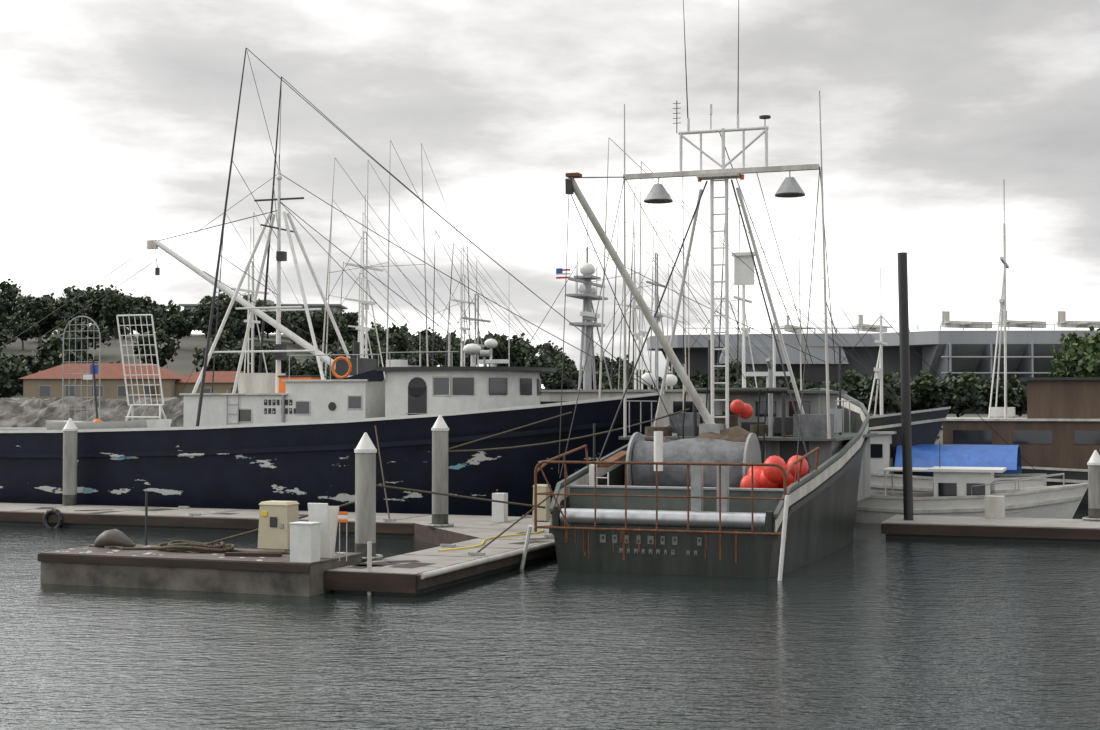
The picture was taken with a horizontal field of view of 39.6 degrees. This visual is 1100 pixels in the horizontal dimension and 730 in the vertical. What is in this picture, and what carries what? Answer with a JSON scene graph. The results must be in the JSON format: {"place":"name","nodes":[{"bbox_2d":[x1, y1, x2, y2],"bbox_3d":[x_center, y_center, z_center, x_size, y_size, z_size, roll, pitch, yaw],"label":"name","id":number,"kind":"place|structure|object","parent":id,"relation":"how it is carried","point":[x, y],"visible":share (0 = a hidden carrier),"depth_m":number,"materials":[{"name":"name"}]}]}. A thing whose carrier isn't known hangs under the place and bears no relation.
{"place":"outdoors","nodes":[
{"label":"outdoors","id":0,"kind":"place"},
{"bbox_2d":[179,339,555,426],"bbox_3d":[-5.298,1.104,47.979,11.370,3.804,5.240,-1,-2,20],"label":"boat cabin","id":1,"kind":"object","parent":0,"point":[401,389],"depth_m":45.64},
{"bbox_2d":[167,212,334,417],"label":"mast","id":2,"kind":"object","parent":1,"relation":"on","point":[248,291],"visible":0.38,"depth_m":72.67,"materials":[{"name":"white paint"}]},
{"bbox_2d":[0,48,656,425],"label":"ship mast rigging","id":3,"kind":"object","parent":1,"relation":"on","point":[280,350],"visible":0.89,"depth_m":49.22,"materials":[{"name":"metal"}]},
{"bbox_2d":[238,304,509,392],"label":"roof fittings","id":4,"kind":"object","parent":1,"relation":"on","point":[256,382],"visible":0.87,"depth_m":48.52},
{"bbox_2d":[1,334,1026,443],"bbox_3d":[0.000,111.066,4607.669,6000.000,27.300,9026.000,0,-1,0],"label":"ground","id":5,"kind":"structure","parent":0,"point":[182,363],"depth_m":321.99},
{"bbox_2d":[0,293,15,318],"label":"tree","id":6,"kind":"object","parent":5,"relation":"on","point":[5,306],"visible":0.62,"depth_m":424.02,"materials":[{"name":"green plant"}]},
{"bbox_2d":[0,329,17,349],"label":"tree","id":7,"kind":"object","parent":5,"relation":"on","point":[5,337],"visible":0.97,"depth_m":304.45,"materials":[{"name":"green plant"}]},
{"bbox_2d":[0,278,23,312],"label":"tree","id":8,"kind":"object","parent":5,"relation":"on","point":[8,290],"visible":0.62,"depth_m":429.15,"materials":[{"name":"green plant"}]},
{"bbox_2d":[0,346,25,366],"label":"tree","id":9,"kind":"object","parent":5,"relation":"on","point":[3,358],"visible":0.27,"depth_m":205.72,"materials":[{"name":"green plant"}]},
{"bbox_2d":[0,358,31,397],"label":"tree","id":10,"kind":"object","parent":5,"relation":"on","point":[10,381],"visible":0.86,"depth_m":195.82,"materials":[{"name":"green plant"}]},
{"bbox_2d":[7,316,39,349],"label":"tree","id":11,"kind":"object","parent":5,"relation":"on","point":[25,325],"visible":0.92,"depth_m":320.03,"materials":[{"name":"green plant"}]},
{"bbox_2d":[11,292,55,318],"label":"tree","id":12,"kind":"object","parent":5,"relation":"on","point":[18,302],"visible":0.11,"depth_m":417.07,"materials":[{"name":"green plant"}]},
{"bbox_2d":[18,295,61,342],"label":"tree","id":13,"kind":"object","parent":5,"relation":"on","point":[32,310],"visible":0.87,"depth_m":333.57,"materials":[{"name":"green plant"}]},
{"bbox_2d":[20,328,98,374],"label":"tree","id":14,"kind":"object","parent":5,"relation":"on","point":[52,346],"visible":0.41,"depth_m":216.05,"materials":[{"name":"green plant"}]},
{"bbox_2d":[41,296,90,328],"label":"tree","id":15,"kind":"object","parent":5,"relation":"on","point":[68,310],"visible":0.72,"depth_m":334.31,"materials":[{"name":"green plant"}]},
{"bbox_2d":[40,348,91,370],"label":"tree","id":16,"kind":"object","parent":5,"relation":"on","point":[48,364],"visible":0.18,"depth_m":207.61,"materials":[{"name":"green plant"}]},
{"bbox_2d":[59,284,99,326],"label":"tree","id":17,"kind":"object","parent":5,"relation":"on","point":[72,293],"visible":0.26,"depth_m":427.41,"materials":[{"name":"green plant"}]},
{"bbox_2d":[55,318,113,354],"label":"tree","id":18,"kind":"object","parent":5,"relation":"on","point":[105,334],"visible":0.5,"depth_m":307.19,"materials":[{"name":"green plant"}]},
{"bbox_2d":[84,285,116,326],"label":"tree","id":19,"kind":"object","parent":5,"relation":"on","point":[94,295],"visible":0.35,"depth_m":372.52,"materials":[{"name":"green plant"}]},
{"bbox_2d":[98,292,132,338],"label":"tree","id":20,"kind":"object","parent":5,"relation":"on","point":[110,309],"visible":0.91,"depth_m":355.64,"materials":[{"name":"green plant"}]},
{"bbox_2d":[109,292,139,338],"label":"tree","id":21,"kind":"object","parent":5,"relation":"on","point":[131,302],"visible":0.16,"depth_m":369.12,"materials":[{"name":"green plant"}]},
{"bbox_2d":[18,363,243,399],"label":"tile roof house","id":22,"kind":"structure","parent":5,"relation":"on","point":[45,384],"depth_m":175.52,"materials":[{"name":"paint"}]},
{"bbox_2d":[119,306,159,337],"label":"tree","id":23,"kind":"object","parent":5,"relation":"on","point":[154,311],"visible":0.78,"depth_m":350.05,"materials":[{"name":"green plant"}]},
{"bbox_2d":[131,329,180,367],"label":"tree","id":24,"kind":"object","parent":5,"relation":"on","point":[167,351],"visible":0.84,"depth_m":273.02,"materials":[{"name":"green plant"}]},
{"bbox_2d":[137,301,180,337],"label":"tree","id":25,"kind":"object","parent":5,"relation":"on","point":[162,313],"visible":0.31,"depth_m":370.01,"materials":[{"name":"green plant"}]},
{"bbox_2d":[154,309,201,348],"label":"tree","id":26,"kind":"object","parent":5,"relation":"on","point":[180,326],"visible":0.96,"depth_m":321.12,"materials":[{"name":"green plant"}]},
{"bbox_2d":[190,298,237,338],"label":"tree","id":27,"kind":"object","parent":5,"relation":"on","point":[201,316],"visible":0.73,"depth_m":313.73,"materials":[{"name":"green plant"}]},
{"bbox_2d":[192,341,240,371],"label":"tree","id":28,"kind":"object","parent":5,"relation":"on","point":[221,359],"visible":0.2,"depth_m":245.02,"materials":[{"name":"green plant"}]},
{"bbox_2d":[210,329,238,353],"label":"tree","id":29,"kind":"object","parent":5,"relation":"on","point":[227,338],"visible":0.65,"depth_m":297.97,"materials":[{"name":"green plant"}]},
{"bbox_2d":[198,290,255,308],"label":"tree","id":30,"kind":"object","parent":5,"relation":"on","point":[222,296],"visible":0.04,"depth_m":357.02,"materials":[{"name":"green plant"}]},
{"bbox_2d":[212,311,250,341],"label":"tree","id":31,"kind":"object","parent":5,"relation":"on","point":[237,327],"visible":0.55,"depth_m":312.83,"materials":[{"name":"green plant"}]},
{"bbox_2d":[218,297,256,322],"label":"tree","id":32,"kind":"object","parent":5,"relation":"on","point":[243,313],"visible":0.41,"depth_m":348.35,"materials":[{"name":"green plant"}]},
{"bbox_2d":[222,338,295,374],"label":"tree","id":33,"kind":"object","parent":5,"relation":"on","point":[232,363],"visible":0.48,"depth_m":235.82,"materials":[{"name":"green plant"}]},
{"bbox_2d":[245,305,275,338],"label":"tree","id":34,"kind":"object","parent":5,"relation":"on","point":[268,313],"visible":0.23,"depth_m":351.64,"materials":[{"name":"green plant"}]},
{"bbox_2d":[179,300,347,315],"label":"building roof","id":35,"kind":"structure","parent":5,"relation":"on","point":[311,306],"depth_m":447.53,"materials":[{"name":"clear concrete"}]},
{"bbox_2d":[274,306,309,343],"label":"tree","id":36,"kind":"object","parent":5,"relation":"on","point":[284,315],"visible":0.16,"depth_m":352.14,"materials":[{"name":"green plant"}]},
{"bbox_2d":[290,356,328,375],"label":"tree","id":37,"kind":"object","parent":5,"relation":"on","point":[312,368],"visible":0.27,"depth_m":245.23,"materials":[{"name":"green plant"}]},
{"bbox_2d":[287,310,338,354],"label":"tree","id":38,"kind":"object","parent":5,"relation":"on","point":[300,317],"visible":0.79,"depth_m":333.55,"materials":[{"name":"green plant"}]},
{"bbox_2d":[316,317,348,345],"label":"tree","id":39,"kind":"object","parent":5,"relation":"on","point":[334,337],"visible":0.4,"depth_m":338.06,"materials":[{"name":"green plant"}]},
{"bbox_2d":[326,308,360,340],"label":"tree","id":40,"kind":"object","parent":5,"relation":"on","point":[349,318],"visible":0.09,"depth_m":366.57,"materials":[{"name":"green plant"}]},
{"bbox_2d":[334,312,358,341],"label":"tree","id":41,"kind":"object","parent":5,"relation":"on","point":[353,330],"visible":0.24,"depth_m":365.46,"materials":[{"name":"green plant"}]},
{"bbox_2d":[364,345,396,379],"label":"tree","id":42,"kind":"object","parent":5,"relation":"on","point":[374,351],"visible":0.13,"depth_m":214.38,"materials":[{"name":"green plant"}]},
{"bbox_2d":[355,323,416,359],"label":"tree","id":43,"kind":"object","parent":5,"relation":"on","point":[402,343],"visible":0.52,"depth_m":314.29,"materials":[{"name":"green plant"}]},
{"bbox_2d":[371,340,404,359],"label":"tree","id":44,"kind":"object","parent":5,"relation":"on","point":[392,348],"visible":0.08,"depth_m":308.31,"materials":[{"name":"green plant"}]},
{"bbox_2d":[399,345,435,366],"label":"tree","id":45,"kind":"object","parent":5,"relation":"on","point":[412,361],"visible":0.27,"depth_m":204.79,"materials":[{"name":"green plant"}]},
{"bbox_2d":[419,330,459,365],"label":"tree","id":46,"kind":"object","parent":5,"relation":"on","point":[438,344],"visible":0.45,"depth_m":333.29,"materials":[{"name":"green plant"}]},
{"bbox_2d":[433,341,469,365],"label":"tree","id":47,"kind":"object","parent":5,"relation":"on","point":[440,357],"visible":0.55,"depth_m":309.60,"materials":[{"name":"green plant"}]},
{"bbox_2d":[476,333,510,359],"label":"tree","id":48,"kind":"object","parent":5,"relation":"on","point":[501,349],"visible":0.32,"depth_m":349.31,"materials":[{"name":"green plant"}]},
{"bbox_2d":[487,332,531,357],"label":"tree","id":49,"kind":"object","parent":5,"relation":"on","point":[519,342],"visible":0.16,"depth_m":365.39,"materials":[{"name":"green plant"}]},
{"bbox_2d":[492,341,535,366],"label":"tree","id":50,"kind":"object","parent":5,"relation":"on","point":[515,356],"visible":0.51,"depth_m":350.51,"materials":[{"name":"green plant"}]},
{"bbox_2d":[524,349,567,379],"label":"tree","id":51,"kind":"object","parent":5,"relation":"on","point":[530,361],"visible":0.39,"depth_m":318.45,"materials":[{"name":"green plant"}]},
{"bbox_2d":[530,340,572,364],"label":"tree","id":52,"kind":"object","parent":5,"relation":"on","point":[554,351],"visible":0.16,"depth_m":348.86,"materials":[{"name":"green plant"}]},
{"bbox_2d":[538,362,582,389],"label":"tree","id":53,"kind":"object","parent":5,"relation":"on","point":[551,381],"visible":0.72,"depth_m":311.33,"materials":[{"name":"green plant"}]},
{"bbox_2d":[582,353,616,377],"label":"tree","id":54,"kind":"object","parent":5,"relation":"on","point":[608,362],"visible":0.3,"depth_m":339.88,"materials":[{"name":"green plant"}]},
{"bbox_2d":[592,354,637,377],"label":"tree","id":55,"kind":"object","parent":5,"relation":"on","point":[622,365],"visible":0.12,"depth_m":365.77,"materials":[{"name":"green plant"}]},
{"bbox_2d":[598,372,637,389],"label":"tree","id":56,"kind":"object","parent":5,"relation":"on","point":[604,379],"visible":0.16,"depth_m":323.26,"materials":[{"name":"green plant"}]},
{"bbox_2d":[601,381,647,389],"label":"tree","id":57,"kind":"object","parent":5,"relation":"on","point":[607,386],"visible":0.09,"depth_m":191.42,"materials":[{"name":"green plant"}]},
{"bbox_2d":[646,380,702,388],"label":"tree","id":58,"kind":"object","parent":5,"relation":"on","point":[695,385],"visible":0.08,"depth_m":184.70,"materials":[{"name":"green plant"}]},
{"bbox_2d":[665,368,719,387],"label":"tree","id":59,"kind":"object","parent":5,"relation":"on","point":[703,379],"visible":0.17,"depth_m":326.32,"materials":[{"name":"green plant"}]},
{"bbox_2d":[715,359,750,384],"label":"tree","id":60,"kind":"object","parent":5,"relation":"on","point":[732,372],"visible":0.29,"depth_m":338.13,"materials":[{"name":"green plant"}]},
{"bbox_2d":[715,378,764,387],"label":"tree","id":61,"kind":"object","parent":5,"relation":"on","point":[753,385],"visible":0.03,"depth_m":177.74,"materials":[{"name":"green plant"}]},
{"bbox_2d":[757,374,809,389],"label":"tree","id":62,"kind":"object","parent":5,"relation":"on","point":[781,382],"visible":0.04,"depth_m":180.31,"materials":[{"name":"green plant"}]},
{"bbox_2d":[802,381,856,396],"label":"tree","id":63,"kind":"object","parent":5,"relation":"on","point":[846,387],"visible":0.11,"depth_m":178.40,"materials":[{"name":"green plant"}]},
{"bbox_2d":[647,302,1099,413],"bbox_3d":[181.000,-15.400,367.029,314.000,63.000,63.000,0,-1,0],"label":"building","id":64,"kind":"structure","parent":5,"relation":"on","point":[942,353],"depth_m":351.70,"materials":[{"name":"black paint"}]},
{"bbox_2d":[843,370,919,415],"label":"tree","id":65,"kind":"object","parent":5,"relation":"on","point":[861,387],"visible":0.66,"depth_m":176.88,"materials":[{"name":"green plant"}]},
{"bbox_2d":[888,375,935,412],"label":"tree","id":66,"kind":"object","parent":5,"relation":"on","point":[919,383],"visible":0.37,"depth_m":180.65,"materials":[{"name":"green plant"}]},
{"bbox_2d":[918,370,988,417],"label":"tree","id":67,"kind":"object","parent":5,"relation":"on","point":[965,387],"visible":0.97,"depth_m":178.41,"materials":[{"name":"green plant"}]},
{"bbox_2d":[969,374,1020,417],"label":"tree","id":68,"kind":"object","parent":5,"relation":"on","point":[1012,393],"visible":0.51,"depth_m":182.18,"materials":[{"name":"green plant"}]},
{"bbox_2d":[994,379,1026,417],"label":"tree","id":69,"kind":"object","parent":5,"relation":"on","point":[1021,391],"visible":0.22,"depth_m":186.70,"materials":[{"name":"green plant"}]},
{"bbox_2d":[1048,326,1099,376],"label":"tree","id":70,"kind":"object","parent":5,"relation":"on","point":[1068,360],"visible":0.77,"depth_m":106.68,"materials":[{"name":"green plant"}]},
{"bbox_2d":[0,509,1099,729],"bbox_3d":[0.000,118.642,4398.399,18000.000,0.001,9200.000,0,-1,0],"label":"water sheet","id":71,"kind":"object","parent":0,"point":[870,626],"depth_m":22.06,"materials":[{"name":"grey"}]},
{"bbox_2d":[0,397,183,426],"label":"riprap breakwater","id":72,"kind":"object","parent":71,"relation":"on","point":[28,412],"visible":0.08,"depth_m":125.45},
{"bbox_2d":[0,415,556,595],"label":"marina docks","id":73,"kind":"object","parent":71,"relation":"on","point":[187,570],"visible":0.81,"depth_m":30.39,"materials":[{"name":"concrete"}]},
{"bbox_2d":[89,529,135,548],"bbox_3d":[-8.943,3.532,31.137,1.022,0.384,0.534,-1,-2,40],"label":"mound","id":74,"kind":"object","parent":73,"relation":"on","point":[106,539],"visible":0.94,"depth_m":30.93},
{"bbox_2d":[109,540,289,556],"bbox_3d":[-6.962,3.602,30.220,4.289,0.226,0.963,-1,-2,29],"label":"rope coil","id":75,"kind":"object","parent":73,"relation":"on","point":[200,547],"visible":1,"depth_m":29.93,"materials":[{"name":"beige fabric"}]},
{"bbox_2d":[258,500,298,550],"bbox_3d":[-5.373,3.208,30.271,0.679,1.010,0.515,-1,-2,20],"label":"power pedestal","id":76,"kind":"object","parent":73,"relation":"on","point":[276,518],"visible":0.92,"depth_m":30.06,"materials":[{"name":"yellow"}]},
{"bbox_2d":[15,505,553,568],"bbox_3d":[-18.286,4.052,40.727,38.820,0.188,14.388,-1,-2,20],"label":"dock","id":77,"kind":"object","parent":73,"relation":"on","point":[414,564],"visible":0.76,"depth_m":29.95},
{"bbox_2d":[43,506,553,555],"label":"hoses","id":78,"kind":"object","parent":73,"relation":"on","point":[56,512],"visible":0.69,"depth_m":40.48,"materials":[{"name":"rubber"}]},
{"bbox_2d":[289,503,347,562],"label":"dock boxes","id":79,"kind":"object","parent":73,"relation":"on","point":[313,539],"visible":1,"depth_m":28.59,"materials":[{"name":"white paint"}]},
{"bbox_2d":[145,424,594,594],"bbox_3d":[-3.726,3.061,35.158,6.205,3.320,12.775,-1,-2,20],"label":"dock furniture","id":80,"kind":"object","parent":73,"relation":"on","point":[499,512],"visible":0.65,"depth_m":40.11,"materials":[{"name":"white paint"}]},
{"bbox_2d":[205,408,689,551],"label":"mooring lines","id":81,"kind":"object","parent":73,"relation":"on","point":[406,489],"visible":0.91,"depth_m":38.54,"materials":[{"name":"fabric"}]},
{"bbox_2d":[0,392,663,516],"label":"boat hull","id":82,"kind":"object","parent":71,"relation":"on","point":[253,466],"visible":0.65,"depth_m":44.94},
{"bbox_2d":[83,360,101,421],"bbox_3d":[-14.695,1.413,49.219,0.877,3.161,0.296,-1,-2,43],"label":"coyote highflyer flag","id":83,"kind":"object","parent":82,"relation":"on","point":[93,369],"visible":0.53,"depth_m":49.24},
{"bbox_2d":[46,419,171,429],"bbox_3d":[-14.297,2.338,49.200,4.000,1.200,1.700,-1,-2,20],"label":"bulwark","id":84,"kind":"object","parent":82,"relation":"on","point":[61,424],"visible":0.3,"depth_m":48.39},
{"bbox_2d":[62,314,166,420],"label":"metal lattice racks","id":85,"kind":"object","parent":82,"relation":"on","point":[132,416],"visible":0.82,"depth_m":50.38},
{"bbox_2d":[319,262,437,373],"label":"sailboat masts","id":86,"kind":"object","parent":71,"relation":"on","point":[365,318],"visible":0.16,"depth_m":91.30,"materials":[{"name":"metal"}]},
{"bbox_2d":[296,200,464,379],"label":"sailboat masts","id":87,"kind":"object","parent":71,"relation":"on","point":[358,328],"visible":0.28,"depth_m":76.56,"materials":[{"name":"metal"}]},
{"bbox_2d":[284,140,512,378],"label":"sailboat masts","id":88,"kind":"object","parent":71,"relation":"on","point":[366,303],"visible":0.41,"depth_m":65.83,"materials":[{"name":"metal"}]},
{"bbox_2d":[417,231,577,389],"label":"mast","id":89,"kind":"object","parent":71,"relation":"on","point":[462,331],"visible":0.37,"depth_m":84.02,"materials":[{"name":"white paint"}]},
{"bbox_2d":[430,243,577,388],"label":"mast","id":90,"kind":"object","parent":71,"relation":"on","point":[475,322],"visible":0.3,"depth_m":72.95,"materials":[{"name":"white paint"}]},
{"bbox_2d":[568,213,758,389],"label":"sailboat masts","id":91,"kind":"object","parent":71,"relation":"on","point":[636,337],"visible":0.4,"depth_m":79.40,"materials":[{"name":"metal"}]},
{"bbox_2d":[595,232,765,389],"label":"mast","id":92,"kind":"object","parent":71,"relation":"on","point":[644,333],"visible":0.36,"depth_m":91.78,"materials":[{"name":"white paint"}]},
{"bbox_2d":[592,187,804,389],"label":"mast","id":93,"kind":"object","parent":71,"relation":"on","point":[658,316],"visible":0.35,"depth_m":75.03,"materials":[{"name":"white paint"}]},
{"bbox_2d":[549,388,869,577],"bbox_3d":[5.487,3.184,40.436,5.620,5.350,18.741,-1,-2,20],"label":"hull","id":94,"kind":"object","parent":71,"relation":"on","point":[821,518],"visible":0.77,"depth_m":32.23,"materials":[{"name":"metal"}]},
{"bbox_2d":[565,525,736,562],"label":"rust streaks","id":95,"kind":"object","parent":94,"relation":"attached to","point":[622,536],"visible":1,"depth_m":31.89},
{"bbox_2d":[520,445,819,580],"bbox_3d":[2.591,3.155,33.060,5.908,2.730,3.599,-1,-2,20],"label":"railing","id":96,"kind":"object","parent":94,"relation":"on","point":[783,534],"visible":0.93,"depth_m":31.45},
{"bbox_2d":[553,390,877,532],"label":"boat deck","id":97,"kind":"structure","parent":94,"relation":"on","point":[703,482],"depth_m":34.80,"materials":[{"name":"metal"}]},
{"bbox_2d":[598,347,840,470],"bbox_3d":[4.230,1.489,36.806,4.650,4.050,7.726,-1,-2,20],"label":"clutter","id":98,"kind":"object","parent":94,"relation":"on","point":[813,425],"visible":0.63,"depth_m":36.81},
{"bbox_2d":[740,455,808,495],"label":"buoys","id":99,"kind":"object","parent":94,"relation":"on","point":[768,476],"visible":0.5,"depth_m":33.23},
{"bbox_2d":[514,138,950,475],"bbox_3d":[5.075,-1.046,53.786,17.532,13.706,5.280,-1,-2,20],"label":"grey boat","id":100,"kind":"object","parent":71,"relation":"on","point":[926,425],"visible":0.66,"depth_m":53.05,"materials":[{"name":"clear paint"}]},
{"bbox_2d":[672,205,942,443],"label":"sailboat masts","id":101,"kind":"object","parent":71,"relation":"on","point":[747,330],"visible":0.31,"depth_m":67.56,"materials":[{"name":"metal"}]},
{"bbox_2d":[819,268,1046,492],"bbox_3d":[11.390,1.238,51.108,9.809,9.000,3.280,-1,-2,20],"label":"boat","id":102,"kind":"object","parent":71,"relation":"on","point":[1008,456],"visible":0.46,"depth_m":49.61,"materials":[{"name":"white paint"}]},
{"bbox_2d":[855,442,1087,523],"bbox_3d":[12.476,3.934,45.212,6.616,3.300,2.380,-1,-2,20],"label":"boat","id":103,"kind":"object","parent":71,"relation":"on","point":[961,491],"visible":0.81,"depth_m":44.36,"materials":[{"name":"paint"}]},
{"bbox_2d":[881,252,1099,544],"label":"dock","id":104,"kind":"object","parent":71,"relation":"on","point":[995,524],"visible":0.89,"depth_m":40.54,"materials":[{"name":"concrete"}]},
{"bbox_2d":[943,201,1099,508],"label":"boat","id":105,"kind":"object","parent":71,"relation":"on","point":[1056,430],"depth_m":52.44,"materials":[{"name":"clear wood"}]},
{"bbox_2d":[0,0,1099,389],"label":"sky","id":106,"kind":"structure","parent":0,"point":[118,117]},
{"bbox_2d":[558,0,837,481],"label":"ship mast rigging","id":107,"kind":"object","parent":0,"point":[789,187],"visible":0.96,"depth_m":36.57,"materials":[{"name":"metal"}]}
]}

